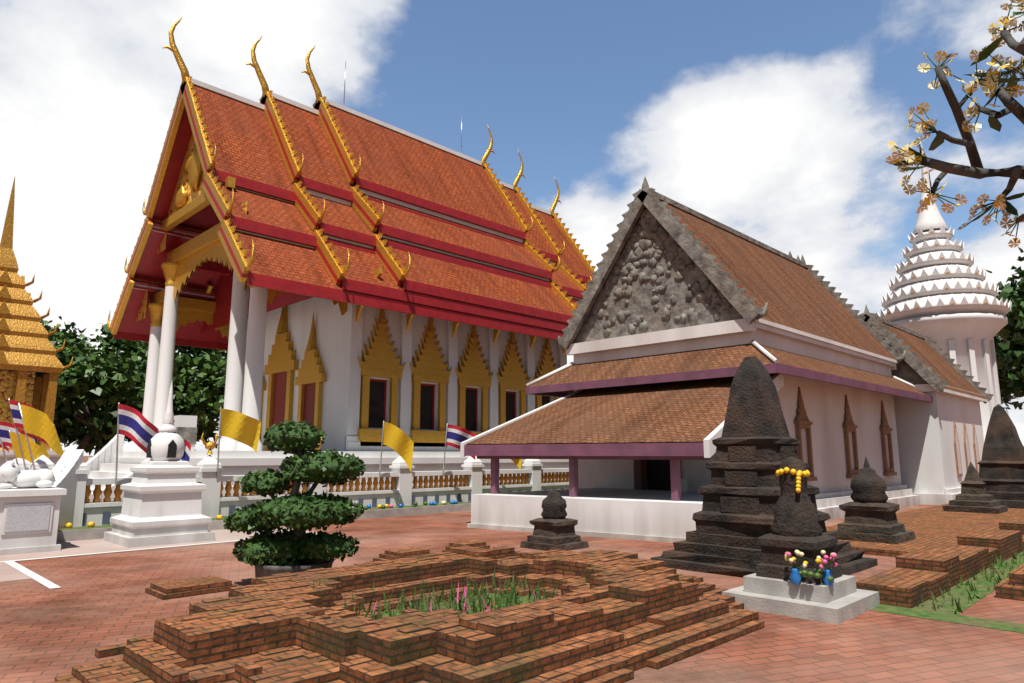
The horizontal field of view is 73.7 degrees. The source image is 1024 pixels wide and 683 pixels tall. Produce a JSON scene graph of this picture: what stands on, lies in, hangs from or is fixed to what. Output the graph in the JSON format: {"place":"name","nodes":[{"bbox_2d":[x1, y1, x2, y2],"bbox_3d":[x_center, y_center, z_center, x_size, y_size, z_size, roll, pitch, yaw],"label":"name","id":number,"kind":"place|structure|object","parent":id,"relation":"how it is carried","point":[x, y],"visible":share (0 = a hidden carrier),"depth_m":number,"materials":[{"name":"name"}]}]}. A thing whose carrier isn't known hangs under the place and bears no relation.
{"place":"outdoors","nodes":[
{"label":"outdoors","id":0,"kind":"place"},
{"bbox_2d":[0,527,316,588],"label":"forecourt pavement","id":1,"kind":"structure","parent":0,"point":[11,569],"depth_m":11.39,"materials":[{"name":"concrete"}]},
{"bbox_2d":[0,460,66,555],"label":"lion statue","id":2,"kind":"object","parent":1,"relation":"on","point":[30,501],"visible":1,"depth_m":11.37,"materials":[{"name":"white paint"}]},
{"bbox_2d":[104,382,214,547],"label":"white chedi","id":3,"kind":"structure","parent":1,"relation":"on","point":[162,499],"depth_m":12.65,"materials":[{"name":"paint"}]},
{"bbox_2d":[0,456,1023,682],"bbox_3d":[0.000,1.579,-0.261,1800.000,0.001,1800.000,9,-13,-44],"label":"ground","id":4,"kind":"structure","parent":0,"point":[83,611],"depth_m":6.47,"materials":[{"name":"red brick"}]},
{"bbox_2d":[0,177,72,482],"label":"golden mondop","id":5,"kind":"structure","parent":4,"relation":"on","point":[32,367],"depth_m":31.76,"materials":[{"name":"gold paint"}]},
{"bbox_2d":[40,319,101,347],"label":"tree","id":6,"kind":"object","parent":4,"relation":"on","point":[42,321],"depth_m":55.37,"materials":[{"name":"green plant"}]},
{"bbox_2d":[43,316,147,455],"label":"tree","id":7,"kind":"object","parent":4,"relation":"on","point":[108,341],"visible":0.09,"depth_m":52.22,"materials":[{"name":"green plant"}]},
{"bbox_2d":[50,332,146,455],"bbox_3d":[-25.416,3.877,41.207,9.895,9.119,8.831,9,-13,-44],"label":"tree","id":8,"kind":"object","parent":4,"relation":"on","point":[91,394],"visible":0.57,"depth_m":39.65,"materials":[{"name":"green plant"}]},
{"bbox_2d":[102,351,226,448],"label":"tree","id":9,"kind":"object","parent":4,"relation":"on","point":[201,393],"visible":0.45,"depth_m":45.62,"materials":[{"name":"green plant"}]},
{"bbox_2d":[102,341,227,437],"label":"tree","id":10,"kind":"object","parent":4,"relation":"on","point":[194,352],"visible":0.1,"depth_m":58.90,"materials":[{"name":"green plant"}]},
{"bbox_2d":[0,398,568,541],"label":"boundary wall","id":11,"kind":"structure","parent":4,"relation":"on","point":[85,513],"depth_m":15.82,"materials":[{"name":"white paint"}]},
{"bbox_2d":[222,420,366,577],"bbox_3d":[-2.658,1.998,8.564,1.584,2.054,1.585,9,-13,-44],"label":"topiary tree","id":12,"kind":"object","parent":4,"relation":"on","point":[266,551],"visible":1,"depth_m":8.31,"materials":[{"name":"green plant"}]},
{"bbox_2d":[88,17,595,495],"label":"temple","id":13,"kind":"structure","parent":4,"relation":"on","point":[347,279],"depth_m":25.52,"materials":[{"name":"orange tile"}]},
{"bbox_2d":[49,540,764,682],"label":"brick ruin","id":14,"kind":"object","parent":4,"relation":"on","point":[471,611],"visible":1,"depth_m":5.37,"materials":[{"name":"orange brick"}]},
{"bbox_2d":[520,489,588,550],"bbox_3d":[0.740,3.103,11.993,0.861,1.004,0.864,9,-13,-44],"label":"small stone stupa","id":15,"kind":"object","parent":4,"relation":"on","point":[554,528],"visible":0.99,"depth_m":11.80,"materials":[{"name":"grey stone"}]},
{"bbox_2d":[460,177,932,542],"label":"old temple hall","id":16,"kind":"structure","parent":4,"relation":"on","point":[681,312],"depth_m":17.36,"materials":[{"name":"paint"}]},
{"bbox_2d":[722,456,879,624],"bbox_3d":[3.111,2.058,7.472,1.200,1.580,1.200,9,-13,-44],"label":"stupa shrine","id":17,"kind":"object","parent":4,"relation":"on","point":[798,574],"visible":1,"depth_m":7.18,"materials":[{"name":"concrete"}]},
{"bbox_2d":[650,356,1023,576],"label":"stone stupas","id":18,"kind":"object","parent":4,"relation":"on","point":[755,444],"visible":0.85,"depth_m":10.21,"materials":[{"name":"stone"}]},
{"bbox_2d":[858,305,993,504],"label":"hall","id":19,"kind":"structure","parent":4,"relation":"on","point":[940,438],"depth_m":23.02,"materials":[{"name":"white paint"}]},
{"bbox_2d":[856,517,1023,607],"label":"brick ruin","id":20,"kind":"object","parent":4,"relation":"on","point":[909,579],"visible":0.91,"depth_m":8.42,"materials":[{"name":"orange brick"}]},
{"bbox_2d":[870,548,1023,632],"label":"grass strips","id":21,"kind":"object","parent":4,"relation":"on","point":[954,601],"depth_m":7.46,"materials":[{"name":"green plant"}]},
{"bbox_2d":[978,246,1023,408],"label":"tree","id":22,"kind":"object","parent":4,"relation":"on","point":[1009,353],"visible":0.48,"depth_m":43.39,"materials":[{"name":"green plant"}]},
{"bbox_2d":[994,296,1023,412],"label":"tree","id":23,"kind":"object","parent":4,"relation":"on","point":[1015,404],"depth_m":52.48,"materials":[{"name":"green plant"}]},
{"bbox_2d":[0,0,1023,455],"label":"sky","id":24,"kind":"structure","parent":0,"point":[774,122],"materials":[{"name":"blue"}]},
{"bbox_2d":[876,142,1023,445],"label":"white tower","id":25,"kind":"structure","parent":0,"point":[943,295],"depth_m":34.74,"materials":[{"name":"paint"}]},
{"bbox_2d":[885,0,1023,247],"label":"flowering tree branch","id":26,"kind":"object","parent":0,"point":[1011,104],"visible":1,"depth_m":2.50,"materials":[{"name":"brown plant"}]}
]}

